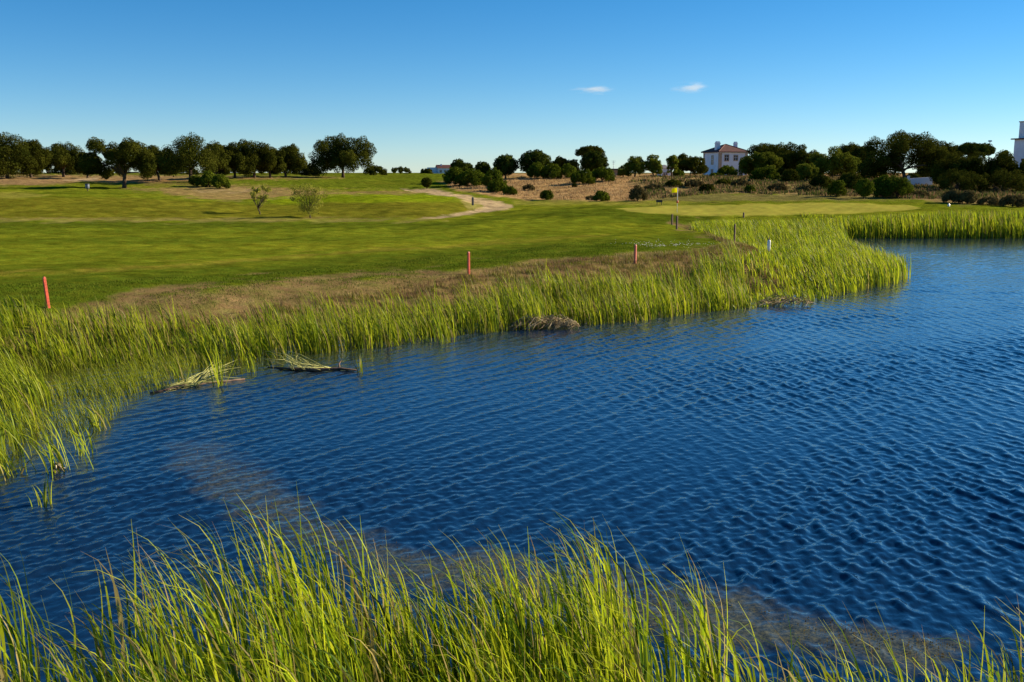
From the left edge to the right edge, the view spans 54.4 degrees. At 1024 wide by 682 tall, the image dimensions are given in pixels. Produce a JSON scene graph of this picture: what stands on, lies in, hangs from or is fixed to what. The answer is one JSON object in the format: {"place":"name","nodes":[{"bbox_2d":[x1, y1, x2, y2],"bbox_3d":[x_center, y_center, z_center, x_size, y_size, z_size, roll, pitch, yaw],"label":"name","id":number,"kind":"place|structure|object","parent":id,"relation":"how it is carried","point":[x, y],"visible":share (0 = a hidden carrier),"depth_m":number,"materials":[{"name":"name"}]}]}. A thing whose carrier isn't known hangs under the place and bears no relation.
{"place":"outdoors","nodes":[
{"label":"outdoors","id":0,"kind":"place"},
{"bbox_2d":[0,240,659,321],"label":"rough grass","id":1,"kind":"structure","parent":0,"point":[397,275],"depth_m":38.14,"materials":[{"name":"plant"}]},
{"bbox_2d":[403,188,511,218],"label":"sandy path","id":2,"kind":"structure","parent":0,"point":[489,206],"depth_m":110.91,"materials":[{"name":"sand"}]},
{"bbox_2d":[0,237,1023,681],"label":"water","id":3,"kind":"structure","parent":0,"point":[860,453],"depth_m":17.40,"materials":[{"name":"liquid"}]},
{"bbox_2d":[0,431,33,480],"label":"reed clump","id":4,"kind":"object","parent":3,"relation":"in","point":[4,463],"visible":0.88,"depth_m":17.36,"materials":[{"name":"plant"}]},
{"bbox_2d":[0,341,51,459],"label":"reeds","id":5,"kind":"object","parent":3,"relation":"in","point":[17,376],"visible":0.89,"depth_m":21.94,"materials":[{"name":"plant"}]},
{"bbox_2d":[28,473,52,507],"bbox_3d":[-7.413,2.387,15.701,0.451,0.630,0.272,2,10,14],"label":"reed clump","id":6,"kind":"object","parent":3,"relation":"in","point":[45,501],"visible":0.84,"depth_m":15.72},
{"bbox_2d":[1,417,93,477],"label":"reed clump","id":7,"kind":"object","parent":3,"relation":"in","point":[58,456],"visible":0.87,"depth_m":17.46,"materials":[{"name":"plant"}]},
{"bbox_2d":[61,406,104,455],"bbox_3d":[-8.200,1.679,18.564,1.140,1.067,0.604,2,10,12],"label":"reed clump","id":8,"kind":"object","parent":3,"relation":"in","point":[77,442],"visible":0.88,"depth_m":18.57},
{"bbox_2d":[81,399,110,430],"bbox_3d":[-8.617,1.563,20.320,0.754,0.706,0.595,0,10,0],"label":"reed clump","id":9,"kind":"object","parent":3,"relation":"in","point":[96,425],"visible":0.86,"depth_m":20.33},
{"bbox_2d":[0,344,295,458],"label":"water grass","id":10,"kind":"structure","parent":3,"relation":"in","point":[104,386],"depth_m":24.07,"materials":[{"name":"plant"}]},
{"bbox_2d":[163,353,196,383],"bbox_3d":[-8.266,0.693,24.694,0.984,0.956,0.360,3,10,17],"label":"reed clump","id":11,"kind":"object","parent":3,"relation":"in","point":[179,371],"visible":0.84,"depth_m":24.71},
{"bbox_2d":[150,362,244,393],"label":"fallen reeds","id":12,"kind":"object","parent":3,"relation":"on","point":[186,383],"visible":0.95,"depth_m":24.68,"materials":[{"name":"plant"}]},
{"bbox_2d":[202,342,239,387],"bbox_3d":[-7.220,0.515,24.575,0.645,1.347,0.917,9,13,43],"label":"reed clump","id":13,"kind":"object","parent":3,"relation":"in","point":[217,372],"visible":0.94,"depth_m":24.53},
{"bbox_2d":[259,349,356,371],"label":"reeds","id":14,"kind":"object","parent":3,"relation":"on","point":[314,368],"visible":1,"depth_m":26.42,"materials":[{"name":"plant"}]},
{"bbox_2d":[0,233,749,367],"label":"reeds","id":15,"kind":"object","parent":3,"relation":"in","point":[534,299],"visible":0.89,"depth_m":31.93,"materials":[{"name":"plant"}]},
{"bbox_2d":[428,309,454,342],"bbox_3d":[-2.231,-0.523,30.648,0.926,1.358,0.753,0,10,0],"label":"reed clump","id":16,"kind":"object","parent":3,"relation":"in","point":[440,335],"visible":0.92,"depth_m":30.65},
{"bbox_2d":[0,484,1023,681],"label":"reeds","id":17,"kind":"object","parent":3,"relation":"in","point":[608,654],"visible":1,"depth_m":8.55,"materials":[{"name":"plant"}]},
{"bbox_2d":[507,312,579,330],"bbox_3d":[0.976,-0.695,33.664,2.658,0.566,1.846,0,10,0],"label":"dead reed heap","id":18,"kind":"object","parent":3,"relation":"on","point":[557,323],"visible":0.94,"depth_m":33.42,"materials":[{"name":"plant"}]},
{"bbox_2d":[751,294,814,306],"bbox_3d":[10.635,-1.602,39.342,2.690,0.448,1.800,0,10,0],"label":"dead reed heap","id":19,"kind":"object","parent":3,"relation":"on","point":[779,301],"visible":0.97,"depth_m":39.28,"materials":[{"name":"plant"}]},
{"bbox_2d":[0,173,1023,368],"bbox_3d":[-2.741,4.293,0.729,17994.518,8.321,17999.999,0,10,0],"label":"ground","id":20,"kind":"structure","parent":0,"point":[61,230],"depth_m":63.85,"materials":[{"name":"plant"}]},
{"bbox_2d":[0,131,33,177],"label":"oak tree","id":21,"kind":"object","parent":20,"relation":"on","point":[9,154],"visible":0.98,"depth_m":195.49,"materials":[{"name":"green plant"}]},
{"bbox_2d":[11,139,53,177],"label":"oak tree","id":22,"kind":"object","parent":20,"relation":"on","point":[39,159],"visible":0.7,"depth_m":199.70,"materials":[{"name":"green plant"}]},
{"bbox_2d":[42,277,49,307],"bbox_3d":[-14.611,-1.431,31.254,0.082,1.189,0.169,8,13,41],"label":"stake","id":23,"kind":"object","parent":20,"relation":"on","point":[46,291],"visible":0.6,"depth_m":31.20,"materials":[{"name":"red paint"}]},
{"bbox_2d":[44,141,83,176],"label":"oak tree","id":24,"kind":"object","parent":20,"relation":"on","point":[63,157],"visible":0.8,"depth_m":220.92,"materials":[{"name":"green plant"}]},
{"bbox_2d":[74,152,101,177],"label":"oak tree","id":25,"kind":"object","parent":20,"relation":"on","point":[77,168],"visible":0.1,"depth_m":200.63,"materials":[{"name":"green plant"}]},
{"bbox_2d":[77,136,156,187],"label":"oak tree","id":26,"kind":"object","parent":20,"relation":"on","point":[123,157],"visible":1,"depth_m":154.53,"materials":[{"name":"green plant"}]},
{"bbox_2d":[145,145,178,180],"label":"oak tree","id":27,"kind":"object","parent":20,"relation":"on","point":[153,148],"visible":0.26,"depth_m":184.49,"materials":[{"name":"green plant"}]},
{"bbox_2d":[155,132,220,180],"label":"oak tree","id":28,"kind":"object","parent":20,"relation":"on","point":[186,154],"visible":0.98,"depth_m":177.27,"materials":[{"name":"green plant"}]},
{"bbox_2d":[197,170,215,186],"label":"shrub","id":29,"kind":"object","parent":20,"relation":"on","point":[205,178],"visible":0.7,"depth_m":157.17,"materials":[{"name":"green plant"}]},
{"bbox_2d":[199,141,232,174],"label":"oak tree","id":30,"kind":"object","parent":20,"relation":"on","point":[223,162],"visible":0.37,"depth_m":191.88,"materials":[{"name":"green plant"}]},
{"bbox_2d":[210,174,230,188],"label":"shrub","id":31,"kind":"object","parent":20,"relation":"on","point":[219,181],"visible":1,"depth_m":149.54,"materials":[{"name":"green plant"}]},
{"bbox_2d":[218,141,253,177],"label":"oak tree","id":32,"kind":"object","parent":20,"relation":"on","point":[237,154],"visible":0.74,"depth_m":195.66,"materials":[{"name":"green plant"}]},
{"bbox_2d":[231,139,276,177],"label":"oak tree","id":33,"kind":"object","parent":20,"relation":"on","point":[261,157],"visible":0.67,"depth_m":199.10,"materials":[{"name":"green plant"}]},
{"bbox_2d":[250,183,271,213],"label":"young tree","id":34,"kind":"object","parent":20,"relation":"on","point":[264,197],"visible":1,"depth_m":92.46,"materials":[{"name":"green plant"}]},
{"bbox_2d":[257,148,286,177],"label":"oak tree","id":35,"kind":"object","parent":20,"relation":"on","point":[280,167],"visible":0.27,"depth_m":204.62,"materials":[{"name":"green plant"}]},
{"bbox_2d":[267,143,307,176],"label":"oak tree","id":36,"kind":"object","parent":20,"relation":"on","point":[294,159],"visible":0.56,"depth_m":220.91,"materials":[{"name":"green plant"}]},
{"bbox_2d":[290,182,327,217],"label":"young tree","id":37,"kind":"object","parent":20,"relation":"on","point":[311,205],"visible":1,"depth_m":88.29,"materials":[{"name":"green plant"}]},
{"bbox_2d":[307,133,376,177],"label":"oak tree","id":38,"kind":"object","parent":20,"relation":"on","point":[341,152],"visible":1,"depth_m":227.87,"materials":[{"name":"green plant"}]},
{"bbox_2d":[363,165,386,174],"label":"shrub","id":39,"kind":"object","parent":20,"relation":"on","point":[375,169],"visible":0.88,"depth_m":294.93,"materials":[{"name":"green plant"}]},
{"bbox_2d":[1,230,798,363],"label":"dry grass","id":40,"kind":"structure","parent":20,"relation":"on","point":[667,255],"depth_m":41.08,"materials":[{"name":"plant"}]},
{"bbox_2d":[391,166,411,172],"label":"shrub","id":41,"kind":"object","parent":20,"relation":"on","point":[400,169],"visible":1,"depth_m":338.69,"materials":[{"name":"green plant"}]},
{"bbox_2d":[421,177,431,188],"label":"shrub","id":42,"kind":"object","parent":20,"relation":"on","point":[426,182],"visible":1,"depth_m":157.93,"materials":[{"name":"green plant"}]},
{"bbox_2d":[427,164,450,173],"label":"farmhouse","id":43,"kind":"object","parent":20,"relation":"on","point":[440,168],"visible":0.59,"depth_m":344.82,"materials":[{"name":"paint"}]},
{"bbox_2d":[442,167,465,185],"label":"shrub","id":44,"kind":"object","parent":20,"relation":"on","point":[452,175],"visible":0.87,"depth_m":166.14,"materials":[{"name":"green plant"}]},
{"bbox_2d":[449,158,467,173],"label":"pine tree","id":45,"kind":"object","parent":20,"relation":"on","point":[458,163],"visible":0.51,"depth_m":186.30,"materials":[{"name":"green plant"}]},
{"bbox_2d":[458,167,485,185],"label":"shrub","id":46,"kind":"object","parent":20,"relation":"on","point":[471,176],"visible":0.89,"depth_m":164.64,"materials":[{"name":"green plant"}]},
{"bbox_2d":[475,161,490,173],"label":"pine tree","id":47,"kind":"object","parent":20,"relation":"on","point":[483,166],"visible":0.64,"depth_m":188.11,"materials":[{"name":"green plant"}]},
{"bbox_2d":[481,167,507,186],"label":"shrub","id":48,"kind":"object","parent":20,"relation":"on","point":[493,173],"visible":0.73,"depth_m":149.38,"materials":[{"name":"green plant"}]},
{"bbox_2d":[487,178,506,192],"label":"shrub","id":49,"kind":"object","parent":20,"relation":"on","point":[496,185],"visible":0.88,"depth_m":138.73,"materials":[{"name":"green plant"}]},
{"bbox_2d":[492,153,518,178],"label":"pine tree","id":50,"kind":"object","parent":20,"relation":"on","point":[505,165],"visible":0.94,"depth_m":185.92,"materials":[{"name":"green plant"}]},
{"bbox_2d":[501,186,516,194],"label":"shrub","id":51,"kind":"object","parent":20,"relation":"on","point":[509,190],"visible":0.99,"depth_m":134.40,"materials":[{"name":"green plant"}]},
{"bbox_2d":[526,162,542,177],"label":"shrub","id":52,"kind":"object","parent":20,"relation":"on","point":[534,169],"visible":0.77,"depth_m":181.22,"materials":[{"name":"green plant"}]},
{"bbox_2d":[518,149,551,176],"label":"pine tree","id":53,"kind":"object","parent":20,"relation":"on","point":[527,159],"visible":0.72,"depth_m":185.49,"materials":[{"name":"green plant"}]},
{"bbox_2d":[540,189,553,199],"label":"shrub","id":54,"kind":"object","parent":20,"relation":"on","point":[546,194],"visible":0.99,"depth_m":124.97,"materials":[{"name":"green plant"}]},
{"bbox_2d":[541,163,562,178],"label":"shrub","id":55,"kind":"object","parent":20,"relation":"on","point":[552,171],"visible":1,"depth_m":179.35,"materials":[{"name":"green plant"}]},
{"bbox_2d":[551,156,567,166],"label":"tree","id":56,"kind":"object","parent":20,"relation":"on","point":[560,161],"visible":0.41,"depth_m":210.78,"materials":[{"name":"green plant"}]},
{"bbox_2d":[560,163,576,176],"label":"shrub","id":57,"kind":"object","parent":20,"relation":"on","point":[567,170],"visible":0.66,"depth_m":180.41,"materials":[{"name":"green plant"}]},
{"bbox_2d":[448,175,710,200],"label":"dry meadow grass","id":58,"kind":"structure","parent":20,"relation":"on","point":[558,191],"depth_m":148.02,"materials":[{"name":"plant"}]},
{"bbox_2d":[570,168,595,183],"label":"shrub","id":59,"kind":"object","parent":20,"relation":"on","point":[583,176],"visible":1,"depth_m":154.72,"materials":[{"name":"green plant"}]},
{"bbox_2d":[574,145,604,155],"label":"umbrella pine","id":60,"kind":"object","parent":20,"relation":"on","point":[581,151],"visible":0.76,"depth_m":209.67,"materials":[{"name":"green plant"}]},
{"bbox_2d":[579,150,608,172],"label":"pine tree","id":61,"kind":"object","parent":20,"relation":"on","point":[591,161],"visible":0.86,"depth_m":190.57,"materials":[{"name":"green plant"}]},
{"bbox_2d":[592,190,609,200],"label":"shrub","id":62,"kind":"object","parent":20,"relation":"on","point":[600,195],"visible":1,"depth_m":118.51,"materials":[{"name":"green plant"}]},
{"bbox_2d":[591,166,615,180],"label":"shrub","id":63,"kind":"object","parent":20,"relation":"on","point":[606,174],"visible":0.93,"depth_m":160.36,"materials":[{"name":"green plant"}]},
{"bbox_2d":[624,156,646,177],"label":"tree","id":64,"kind":"object","parent":20,"relation":"on","point":[634,166],"visible":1,"depth_m":181.18,"materials":[{"name":"green plant"}]},
{"bbox_2d":[628,184,648,200],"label":"shrub","id":65,"kind":"object","parent":20,"relation":"on","point":[637,192],"visible":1,"depth_m":111.93,"materials":[{"name":"green plant"}]},
{"bbox_2d":[645,154,662,175],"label":"tree","id":66,"kind":"object","parent":20,"relation":"on","point":[653,164],"visible":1,"depth_m":181.55,"materials":[{"name":"green plant"}]},
{"bbox_2d":[666,155,678,176],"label":"tree","id":67,"kind":"object","parent":20,"relation":"on","point":[671,160],"visible":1,"depth_m":184.70,"materials":[{"name":"green plant"}]},
{"bbox_2d":[673,153,708,174],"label":"oak tree","id":68,"kind":"object","parent":20,"relation":"on","point":[693,165],"visible":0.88,"depth_m":194.47,"materials":[{"name":"green plant"}]},
{"bbox_2d":[684,179,703,186],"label":"shrub","id":69,"kind":"object","parent":20,"relation":"on","point":[695,183],"visible":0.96,"depth_m":147.79,"materials":[{"name":"green plant"}]},
{"bbox_2d":[698,184,715,191],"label":"shrub","id":70,"kind":"object","parent":20,"relation":"on","point":[706,187],"visible":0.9,"depth_m":133.72,"materials":[{"name":"green plant"}]},
{"bbox_2d":[701,141,749,174],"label":"villa","id":71,"kind":"object","parent":20,"relation":"on","point":[717,156],"visible":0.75,"depth_m":258.08,"materials":[{"name":"paint"}]},
{"bbox_2d":[717,165,737,175],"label":"shrub","id":72,"kind":"object","parent":20,"relation":"on","point":[727,169],"visible":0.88,"depth_m":196.10,"materials":[{"name":"green plant"}]},
{"bbox_2d":[730,178,749,186],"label":"shrub","id":73,"kind":"object","parent":20,"relation":"on","point":[741,181],"visible":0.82,"depth_m":144.44,"materials":[{"name":"green plant"}]},
{"bbox_2d":[737,151,783,173],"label":"oak tree","id":74,"kind":"object","parent":20,"relation":"on","point":[748,164],"visible":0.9,"depth_m":181.12,"materials":[{"name":"green plant"}]},
{"bbox_2d":[749,166,780,180],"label":"shrub","id":75,"kind":"object","parent":20,"relation":"on","point":[762,172],"visible":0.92,"depth_m":161.96,"materials":[{"name":"green plant"}]},
{"bbox_2d":[746,142,791,158],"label":"oak tree","id":76,"kind":"object","parent":20,"relation":"on","point":[770,148],"visible":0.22,"depth_m":223.94,"materials":[{"name":"green plant"}]},
{"bbox_2d":[619,202,918,215],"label":"putting green","id":77,"kind":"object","parent":20,"relation":"on","point":[751,209],"visible":0.99,"depth_m":91.41,"materials":[{"name":"plant"}]},
{"bbox_2d":[767,183,786,190],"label":"shrub","id":78,"kind":"object","parent":20,"relation":"on","point":[778,186],"visible":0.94,"depth_m":135.69,"materials":[{"name":"green plant"}]},
{"bbox_2d":[780,168,799,181],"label":"shrub","id":79,"kind":"object","parent":20,"relation":"on","point":[791,174],"visible":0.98,"depth_m":155.72,"materials":[{"name":"green plant"}]},
{"bbox_2d":[776,141,816,173],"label":"oak tree","id":80,"kind":"object","parent":20,"relation":"on","point":[794,156],"visible":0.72,"depth_m":194.94,"materials":[{"name":"green plant"}]},
{"bbox_2d":[689,218,910,310],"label":"reeds","id":81,"kind":"object","parent":20,"relation":"on","point":[838,259],"visible":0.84,"depth_m":50.20,"materials":[{"name":"plant"}]},
{"bbox_2d":[795,163,818,180],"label":"tree","id":82,"kind":"object","parent":20,"relation":"on","point":[807,171],"visible":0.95,"depth_m":160.18,"materials":[{"name":"green plant"}]},
{"bbox_2d":[809,174,833,188],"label":"shrub","id":83,"kind":"object","parent":20,"relation":"on","point":[822,180],"visible":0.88,"depth_m":141.47,"materials":[{"name":"green plant"}]},
{"bbox_2d":[629,173,1023,199],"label":"scrub grass","id":84,"kind":"structure","parent":20,"relation":"on","point":[935,190],"depth_m":137.48,"materials":[{"name":"plant"}]},
{"bbox_2d":[808,146,861,177],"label":"oak tree","id":85,"kind":"object","parent":20,"relation":"on","point":[838,161],"visible":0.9,"depth_m":184.45,"materials":[{"name":"green plant"}]},
{"bbox_2d":[826,180,846,196],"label":"shrub","id":86,"kind":"object","parent":20,"relation":"on","point":[836,187],"visible":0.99,"depth_m":118.06,"materials":[{"name":"green plant"}]},
{"bbox_2d":[837,172,862,189],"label":"shrub","id":87,"kind":"object","parent":20,"relation":"on","point":[850,180],"visible":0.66,"depth_m":136.70,"materials":[{"name":"green plant"}]},
{"bbox_2d":[831,141,874,172],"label":"oak tree","id":88,"kind":"object","parent":20,"relation":"on","point":[854,150],"visible":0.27,"depth_m":229.60,"materials":[{"name":"green plant"}]},
{"bbox_2d":[853,178,875,198],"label":"shrub","id":89,"kind":"object","parent":20,"relation":"on","point":[864,188],"visible":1,"depth_m":116.01,"materials":[{"name":"green plant"}]},
{"bbox_2d":[871,174,891,187],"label":"shrub","id":90,"kind":"object","parent":20,"relation":"on","point":[879,181],"visible":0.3,"depth_m":130.84,"materials":[{"name":"green plant"}]},
{"bbox_2d":[873,185,891,196],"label":"shrub","id":91,"kind":"object","parent":20,"relation":"on","point":[882,191],"visible":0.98,"depth_m":118.47,"materials":[{"name":"green plant"}]},
{"bbox_2d":[882,175,915,196],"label":"shrub","id":92,"kind":"object","parent":20,"relation":"on","point":[898,186],"visible":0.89,"depth_m":118.50,"materials":[{"name":"green plant"}]},
{"bbox_2d":[855,129,949,179],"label":"oak tree","id":93,"kind":"object","parent":20,"relation":"on","point":[892,154],"visible":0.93,"depth_m":166.44,"materials":[{"name":"green plant"}]},
{"bbox_2d":[800,208,1023,237],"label":"reeds","id":94,"kind":"object","parent":20,"relation":"on","point":[911,225],"visible":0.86,"depth_m":79.85,"materials":[{"name":"plant"}]},
{"bbox_2d":[907,176,932,184],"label":"garden wall","id":95,"kind":"structure","parent":20,"relation":"on","point":[922,181],"depth_m":157.83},
{"bbox_2d":[916,140,964,173],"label":"oak tree","id":96,"kind":"object","parent":20,"relation":"on","point":[951,148],"visible":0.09,"depth_m":189.95,"materials":[{"name":"green plant"}]},
{"bbox_2d":[941,188,960,202],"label":"shrub","id":97,"kind":"object","parent":20,"relation":"on","point":[950,195],"visible":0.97,"depth_m":100.41,"materials":[{"name":"green plant"}]},
{"bbox_2d":[929,152,988,187],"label":"oak tree","id":98,"kind":"object","parent":20,"relation":"on","point":[945,165],"visible":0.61,"depth_m":146.45,"materials":[{"name":"green plant"}]},
{"bbox_2d":[936,168,988,190],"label":"shrub","id":99,"kind":"object","parent":20,"relation":"on","point":[962,179],"visible":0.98,"depth_m":136.85,"materials":[{"name":"green plant"}]},
{"bbox_2d":[957,190,977,203],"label":"shrub","id":100,"kind":"object","parent":20,"relation":"on","point":[966,196],"visible":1,"depth_m":99.42,"materials":[{"name":"green plant"}]},
{"bbox_2d":[955,142,995,155],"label":"umbrella pine","id":101,"kind":"object","parent":20,"relation":"on","point":[967,148],"visible":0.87,"depth_m":222.61,"materials":[{"name":"green plant"}]},
{"bbox_2d":[976,196,998,205],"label":"shrub","id":102,"kind":"object","parent":20,"relation":"on","point":[993,201],"visible":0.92,"depth_m":98.86,"materials":[{"name":"green plant"}]},
{"bbox_2d":[962,149,1023,188],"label":"oak tree","id":103,"kind":"object","parent":20,"relation":"on","point":[1003,161],"visible":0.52,"depth_m":145.87,"materials":[{"name":"green plant"}]},
{"bbox_2d":[977,169,1023,191],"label":"shrub","id":104,"kind":"object","parent":20,"relation":"on","point":[998,179],"visible":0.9,"depth_m":137.22,"materials":[{"name":"green plant"}]},
{"bbox_2d":[997,194,1023,206],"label":"shrub","id":105,"kind":"object","parent":20,"relation":"on","point":[1015,200],"visible":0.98,"depth_m":96.42,"materials":[{"name":"green plant"}]},
{"bbox_2d":[1011,121,1023,166],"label":"tower house","id":106,"kind":"structure","parent":20,"relation":"on","point":[1018,155],"depth_m":235.72,"materials":[{"name":"paint"}]},
{"bbox_2d":[0,0,1023,172],"label":"sky","id":107,"kind":"structure","parent":0,"point":[428,83],"materials":[{"name":"blue"}]},
{"bbox_2d":[177,449,965,657],"bbox_3d":[-1.131,2.847,14.174,13.674,0.025,2.364,7,12,35],"label":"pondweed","id":108,"kind":"object","parent":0,"point":[724,610],"visible":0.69,"depth_m":11.50,"materials":[{"name":"green plant"}]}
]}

